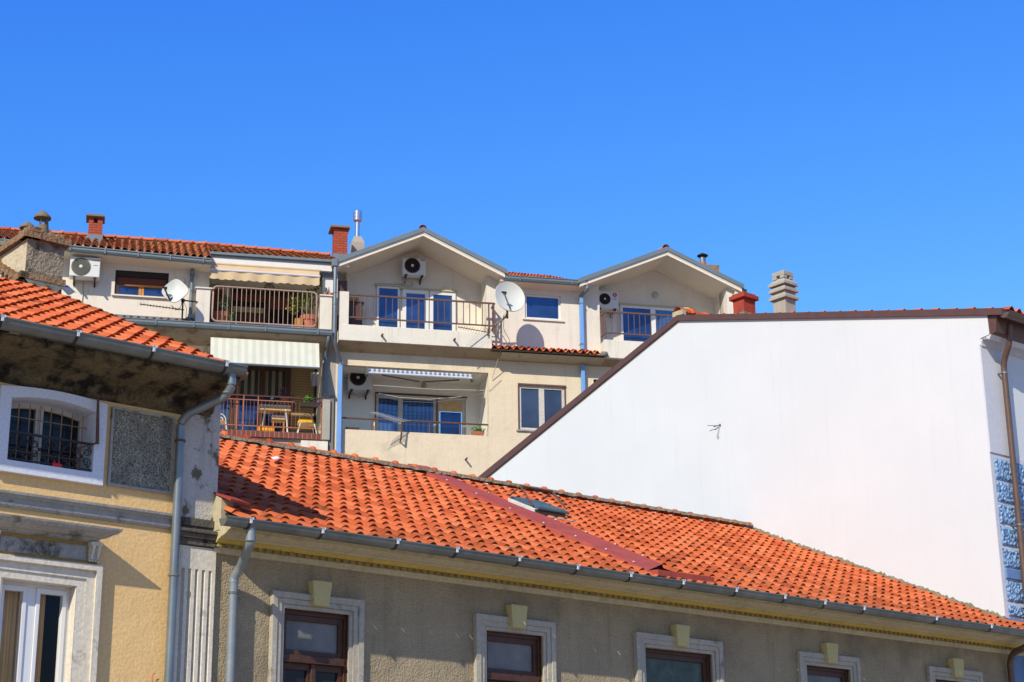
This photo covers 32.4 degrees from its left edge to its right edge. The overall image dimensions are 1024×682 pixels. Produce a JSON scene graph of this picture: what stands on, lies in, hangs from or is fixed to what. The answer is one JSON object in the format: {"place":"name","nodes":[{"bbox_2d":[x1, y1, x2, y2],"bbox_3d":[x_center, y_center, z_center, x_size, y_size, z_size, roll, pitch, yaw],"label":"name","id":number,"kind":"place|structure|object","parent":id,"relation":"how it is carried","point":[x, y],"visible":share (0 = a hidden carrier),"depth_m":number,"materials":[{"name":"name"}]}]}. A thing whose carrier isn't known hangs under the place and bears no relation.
{"place":"outdoors","nodes":[
{"label":"outdoors","id":0,"kind":"place"},
{"bbox_2d":[349,297,358,300],"bbox_3d":[-4.449,-1.125,49.289,0.290,0.152,0.200,3,-18,-12],"label":"cardboard box","id":1,"kind":"object","parent":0,"point":[355,298],"visible":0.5,"depth_m":49.21,"materials":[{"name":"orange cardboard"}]},
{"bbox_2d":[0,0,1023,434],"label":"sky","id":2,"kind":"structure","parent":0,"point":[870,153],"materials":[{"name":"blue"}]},
{"label":"ground","id":3,"kind":"structure","parent":0,"visible":0},
{"bbox_2d":[0,210,248,681],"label":"yellow house","id":4,"kind":"structure","parent":3,"relation":"on","point":[108,536],"depth_m":18.16,"materials":[{"name":"paint"}]},
{"bbox_2d":[0,553,102,681],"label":"french window","id":5,"kind":"structure","parent":4,"relation":"in","point":[50,609],"depth_m":17.54,"materials":[{"name":"white plastic"}]},
{"bbox_2d":[0,385,107,485],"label":"arched window","id":6,"kind":"structure","parent":4,"relation":"in","point":[39,427],"depth_m":18.06,"materials":[{"name":"white paint"}]},
{"bbox_2d":[52,460,61,466],"bbox_3d":[-4.614,1.247,17.857,0.100,0.064,0.020,13,-22,-37],"label":"box","id":7,"kind":"object","parent":4,"relation":"on","point":[54,464],"visible":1,"depth_m":17.84,"materials":[{"name":"red plastic"}]},
{"bbox_2d":[0,210,746,480],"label":"apartment building","id":8,"kind":"structure","parent":3,"relation":"on","point":[569,341],"depth_m":49.15,"materials":[{"name":"white paint"}]},
{"bbox_2d":[69,256,100,301],"bbox_3d":[-11.407,-1.563,46.965,0.788,1.310,0.470,3,-18,-12],"label":"air conditioner","id":9,"kind":"object","parent":8,"relation":"attached to","point":[85,268],"visible":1,"depth_m":46.91,"materials":[{"name":"metal"}]},
{"bbox_2d":[111,270,168,298],"bbox_3d":[-10.032,-1.514,47.579,1.504,0.749,0.225,3,-18,-12],"label":"shutter window","id":10,"kind":"structure","parent":8,"relation":"in","point":[127,283],"depth_m":47.62,"materials":[{"name":"orange wood"}]},
{"bbox_2d":[162,277,197,320],"bbox_3d":[-8.809,-1.196,46.980,0.549,1.276,1.185,-16,-24,41],"label":"satellite dish","id":11,"kind":"object","parent":8,"relation":"on","point":[175,290],"visible":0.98,"depth_m":46.91,"materials":[{"name":"metal"}]},
{"bbox_2d":[140,304,183,310],"bbox_3d":[-9.283,-0.908,46.749,1.238,0.079,0.209,11,-21,-32],"label":"tv aerial","id":12,"kind":"object","parent":11,"relation":"attached to","point":[150,305],"visible":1,"depth_m":46.75,"materials":[{"name":"metal"}]},
{"bbox_2d":[220,414,226,428],"bbox_3d":[-7.848,2.205,47.403,0.376,0.605,0.366,3,-18,-12],"label":"garden chair","id":13,"kind":"object","parent":8,"relation":"on","point":[222,421],"visible":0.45,"depth_m":47.40,"materials":[{"name":"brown wood"}]},
{"bbox_2d":[213,293,234,322],"bbox_3d":[-7.839,-0.723,48.158,0.658,1.246,0.452,-1,-18,0],"label":"potted plant","id":14,"kind":"object","parent":8,"relation":"on","point":[225,315],"visible":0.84,"depth_m":48.06,"materials":[{"name":"green plant"}]},
{"bbox_2d":[220,365,290,431],"bbox_3d":[-7.731,1.547,48.461,3.231,2.493,0.080,3,-18,-12],"label":"loggia door","id":15,"kind":"structure","parent":8,"relation":"in","point":[261,380],"depth_m":48.67,"materials":[{"name":"red wood"}]},
{"bbox_2d":[207,337,320,368],"bbox_3d":[-6.660,0.380,47.331,3.018,0.833,0.750,3,-18,-12],"label":"awning","id":16,"kind":"object","parent":8,"relation":"attached to","point":[272,353],"visible":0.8,"depth_m":47.15,"materials":[{"name":"fabric"}]},
{"bbox_2d":[209,262,319,285],"bbox_3d":[-6.746,-1.826,48.084,3.029,0.527,0.190,3,-18,-12],"label":"awning","id":17,"kind":"object","parent":8,"relation":"attached to","point":[259,273],"visible":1,"depth_m":48.04,"materials":[{"name":"beige fabric"}]},
{"bbox_2d":[230,288,301,324],"bbox_3d":[-6.954,-0.572,49.667,1.991,1.878,0.050,3,-18,-12],"label":"loggia door","id":18,"kind":"structure","parent":8,"relation":"in","point":[236,296],"depth_m":49.78,"materials":[{"name":"brown glass"}]},
{"bbox_2d":[258,427,274,431],"bbox_3d":[-6.625,2.417,47.377,0.452,0.149,0.308,3,-18,-12],"label":"crate","id":19,"kind":"object","parent":8,"relation":"on","point":[266,429],"visible":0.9,"depth_m":47.24,"materials":[{"name":"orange plastic"}]},
{"bbox_2d":[258,404,290,431],"bbox_3d":[-6.437,2.173,47.682,0.834,0.806,0.470,3,-18,-12],"label":"table","id":20,"kind":"object","parent":8,"relation":"on","point":[272,409],"visible":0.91,"depth_m":47.62,"materials":[{"name":"brown wood"}]},
{"bbox_2d":[278,387,296,412],"bbox_3d":[-6.100,1.610,47.891,0.572,0.741,0.268,0,-18,-2],"label":"potted plant","id":21,"kind":"object","parent":20,"relation":"on","point":[285,399],"visible":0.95,"depth_m":47.82,"materials":[{"name":"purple plant"}]},
{"bbox_2d":[271,415,285,431],"bbox_3d":[-6.348,2.327,47.778,0.370,0.564,0.300,3,-18,-12],"label":"stool","id":22,"kind":"object","parent":8,"relation":"on","point":[282,419],"visible":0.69,"depth_m":47.72,"materials":[{"name":"brown wood"}]},
{"bbox_2d":[294,318,302,327],"bbox_3d":[-5.843,-0.355,48.168,0.210,0.506,0.200,3,-18,-12],"label":"wooden box","id":23,"kind":"object","parent":8,"relation":"on","point":[297,321],"visible":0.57,"depth_m":48.12,"materials":[{"name":"orange wood"}]},
{"bbox_2d":[285,279,321,327],"bbox_3d":[-5.697,-0.914,48.471,1.142,1.755,0.545,6,-19,-20],"label":"lemon tree","id":24,"kind":"object","parent":8,"relation":"on","point":[303,316],"visible":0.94,"depth_m":48.39,"materials":[{"name":"green plant"}]},
{"bbox_2d":[297,414,316,432],"bbox_3d":[-5.580,2.266,47.821,0.542,0.698,0.530,3,-18,-12],"label":"garden chair","id":25,"kind":"object","parent":8,"relation":"on","point":[304,422],"visible":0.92,"depth_m":47.88,"materials":[{"name":"yellow fabric"}]},
{"bbox_2d":[300,394,321,407],"bbox_3d":[-5.416,1.603,47.523,0.588,0.395,0.266,3,-18,-12],"label":"flower box","id":26,"kind":"object","parent":8,"relation":"hanging from","point":[308,404],"visible":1,"depth_m":47.46,"materials":[{"name":"brown"}]},
{"bbox_2d":[311,372,318,386],"bbox_3d":[-5.397,1.044,48.094,0.229,0.424,0.145,3,-18,-12],"label":"hanging cloth","id":27,"kind":"object","parent":8,"relation":"hanging from","point":[314,377],"visible":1,"depth_m":48.10,"materials":[{"name":"grey fabric"}]},
{"bbox_2d":[323,288,332,294],"bbox_3d":[-5.076,-1.359,48.513,0.305,0.299,0.150,3,-18,-12],"label":"planter","id":28,"kind":"object","parent":8,"relation":"on","point":[326,293],"visible":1,"depth_m":48.45,"materials":[{"name":"ceramic"}]},
{"bbox_2d":[345,427,358,429],"bbox_3d":[-4.334,2.378,47.826,0.370,0.045,0.120,3,-18,-12],"label":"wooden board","id":29,"kind":"object","parent":8,"relation":"on","point":[355,428],"visible":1,"depth_m":47.78,"materials":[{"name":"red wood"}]},
{"bbox_2d":[348,300,363,324],"bbox_3d":[-4.418,-0.546,49.127,0.523,1.048,0.490,3,-18,-12],"label":"cabinet","id":30,"kind":"object","parent":8,"relation":"on","point":[354,321],"visible":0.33,"depth_m":48.99,"materials":[{"name":"brown wood"}]},
{"bbox_2d":[346,373,371,399],"bbox_3d":[-4.267,1.200,49.099,0.674,0.733,0.550,3,-18,-12],"label":"air conditioner","id":31,"kind":"object","parent":8,"relation":"attached to","point":[358,383],"visible":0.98,"depth_m":48.90,"materials":[{"name":"metal"}]},
{"bbox_2d":[372,412,403,441],"bbox_3d":[-3.309,2.293,47.444,0.253,0.656,1.408,-14,-22,36],"label":"tv aerial","id":32,"kind":"object","parent":8,"relation":"attached to","point":[392,418],"visible":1,"depth_m":47.62,"materials":[{"name":"white metal"}]},
{"bbox_2d":[375,283,401,326],"bbox_3d":[-3.495,-0.762,49.655,0.774,1.761,0.080,3,-18,-12],"label":"balcony door","id":33,"kind":"structure","parent":8,"relation":"in","point":[384,307],"depth_m":49.75,"materials":[{"name":"white plastic"}]},
{"bbox_2d":[380,258,425,285],"bbox_3d":[-3.143,-1.959,49.931,1.375,0.749,0.450,3,-18,-12],"label":"air conditioner","id":34,"kind":"object","parent":8,"relation":"attached to","point":[413,268],"visible":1,"depth_m":49.89,"materials":[{"name":"metal"}]},
{"bbox_2d":[402,289,428,328],"bbox_3d":[-2.729,-0.658,49.823,0.757,1.649,0.050,3,-18,-12],"label":"balcony door","id":35,"kind":"structure","parent":8,"relation":"in","point":[408,305],"depth_m":49.89,"materials":[{"name":"blue glass"}]},
{"bbox_2d":[365,367,473,382],"bbox_3d":[-2.538,0.967,48.522,3.008,0.290,0.270,3,-18,-12],"label":"awning","id":36,"kind":"object","parent":8,"relation":"attached to","point":[417,373],"visible":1,"depth_m":48.49,"materials":[{"name":"white fabric"}]},
{"bbox_2d":[375,392,466,434],"bbox_3d":[-2.562,2.257,49.493,2.620,1.541,0.150,3,-18,-12],"label":"loggia window","id":37,"kind":"structure","parent":8,"relation":"in","point":[421,409],"depth_m":49.60,"materials":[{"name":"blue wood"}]},
{"bbox_2d":[399,287,456,330],"bbox_3d":[-2.380,-0.670,49.888,1.662,1.704,0.090,3,-18,-12],"label":"balcony door","id":38,"kind":"structure","parent":8,"relation":"in","point":[436,308],"depth_m":50.06,"materials":[{"name":"white plastic"}]},
{"bbox_2d":[374,385,487,402],"bbox_3d":[-2.271,1.498,48.810,3.252,0.313,0.514,3,-18,-12],"label":"clothes line","id":39,"kind":"object","parent":8,"relation":"attached to","point":[428,399],"visible":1,"depth_m":48.76,"materials":[{"name":"white fabric"}]},
{"bbox_2d":[458,325,489,335],"bbox_3d":[-0.996,-0.336,48.534,0.420,0.220,1.213,-17,-24,41],"label":"tv aerial","id":40,"kind":"object","parent":8,"relation":"attached to","point":[487,332],"visible":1,"depth_m":48.61,"materials":[{"name":"metal"}]},
{"bbox_2d":[470,427,484,435],"bbox_3d":[-0.944,2.474,48.499,0.424,0.287,0.224,3,-18,-12],"label":"planter","id":41,"kind":"object","parent":8,"relation":"on","point":[480,432],"visible":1,"depth_m":48.44,"materials":[{"name":"ceramic"}]},
{"bbox_2d":[492,282,524,347],"bbox_3d":[-0.263,-0.711,48.784,0.823,1.871,1.014,16,-24,-42],"label":"satellite dish","id":42,"kind":"object","parent":8,"relation":"on","point":[510,296],"visible":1,"depth_m":48.80,"materials":[{"name":"metal"}]},
{"bbox_2d":[516,383,565,431],"bbox_3d":[0.832,1.881,49.072,1.482,1.381,0.130,3,-18,-12],"label":"window","id":43,"kind":"structure","parent":8,"relation":"in","point":[537,404],"depth_m":49.13,"materials":[{"name":"white wood"}]},
{"bbox_2d":[522,294,563,321],"bbox_3d":[0.876,-0.933,49.998,1.209,0.781,0.150,3,-18,-12],"label":"window","id":44,"kind":"structure","parent":8,"relation":"in","point":[537,307],"depth_m":50.05,"materials":[{"name":"blue glass"}]},
{"bbox_2d":[599,290,618,316],"bbox_3d":[2.711,-1.071,51.027,0.680,0.675,0.500,3,-18,-12],"label":"air conditioner","id":45,"kind":"object","parent":8,"relation":"attached to","point":[608,300],"visible":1,"depth_m":50.87,"materials":[{"name":"metal"}]},
{"bbox_2d":[620,305,653,341],"bbox_3d":[3.642,-0.224,51.217,0.982,1.665,0.050,3,-18,-12],"label":"balcony door","id":46,"kind":"structure","parent":8,"relation":"in","point":[623,308],"depth_m":51.31,"materials":[{"name":"blue glass"}]},
{"bbox_2d":[651,291,658,298],"bbox_3d":[4.214,-1.353,51.694,0.236,0.236,0.100,3,-18,-12],"label":"wall lamp","id":47,"kind":"object","parent":8,"relation":"attached to","point":[654,294],"visible":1,"depth_m":51.67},
{"bbox_2d":[619,303,692,332],"bbox_3d":[4.227,-0.218,51.340,2.255,1.715,0.080,3,-18,-12],"label":"balcony door","id":48,"kind":"structure","parent":8,"relation":"in","point":[657,309],"depth_m":51.54,"materials":[{"name":"glass"}]},
{"bbox_2d":[211,431,1023,681],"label":"grey house","id":49,"kind":"structure","parent":3,"relation":"on","point":[334,567],"depth_m":22.27,"materials":[{"name":"tile"}]},
{"bbox_2d":[268,580,364,681],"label":"window","id":50,"kind":"structure","parent":49,"relation":"in","point":[310,634],"depth_m":19.43,"materials":[{"name":"white wood"}]},
{"bbox_2d":[473,604,556,681],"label":"window","id":51,"kind":"structure","parent":49,"relation":"in","point":[507,648],"depth_m":21.16,"materials":[{"name":"white stone"}]},
{"bbox_2d":[633,624,724,681],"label":"window","id":52,"kind":"structure","parent":49,"relation":"in","point":[677,657],"depth_m":22.84,"materials":[{"name":"white stone"}]},
{"bbox_2d":[796,642,860,681],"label":"window","id":53,"kind":"structure","parent":49,"relation":"in","point":[825,666],"depth_m":24.61,"materials":[{"name":"white stone"}]},
{"bbox_2d":[926,658,982,681],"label":"window","id":54,"kind":"structure","parent":49,"relation":"in","point":[955,672],"depth_m":26.30,"materials":[{"name":"grey stone"}]},
{"bbox_2d":[478,270,1023,681],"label":"white gable house","id":55,"kind":"structure","parent":3,"relation":"on","point":[888,442],"depth_m":31.07,"materials":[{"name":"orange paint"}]}
]}

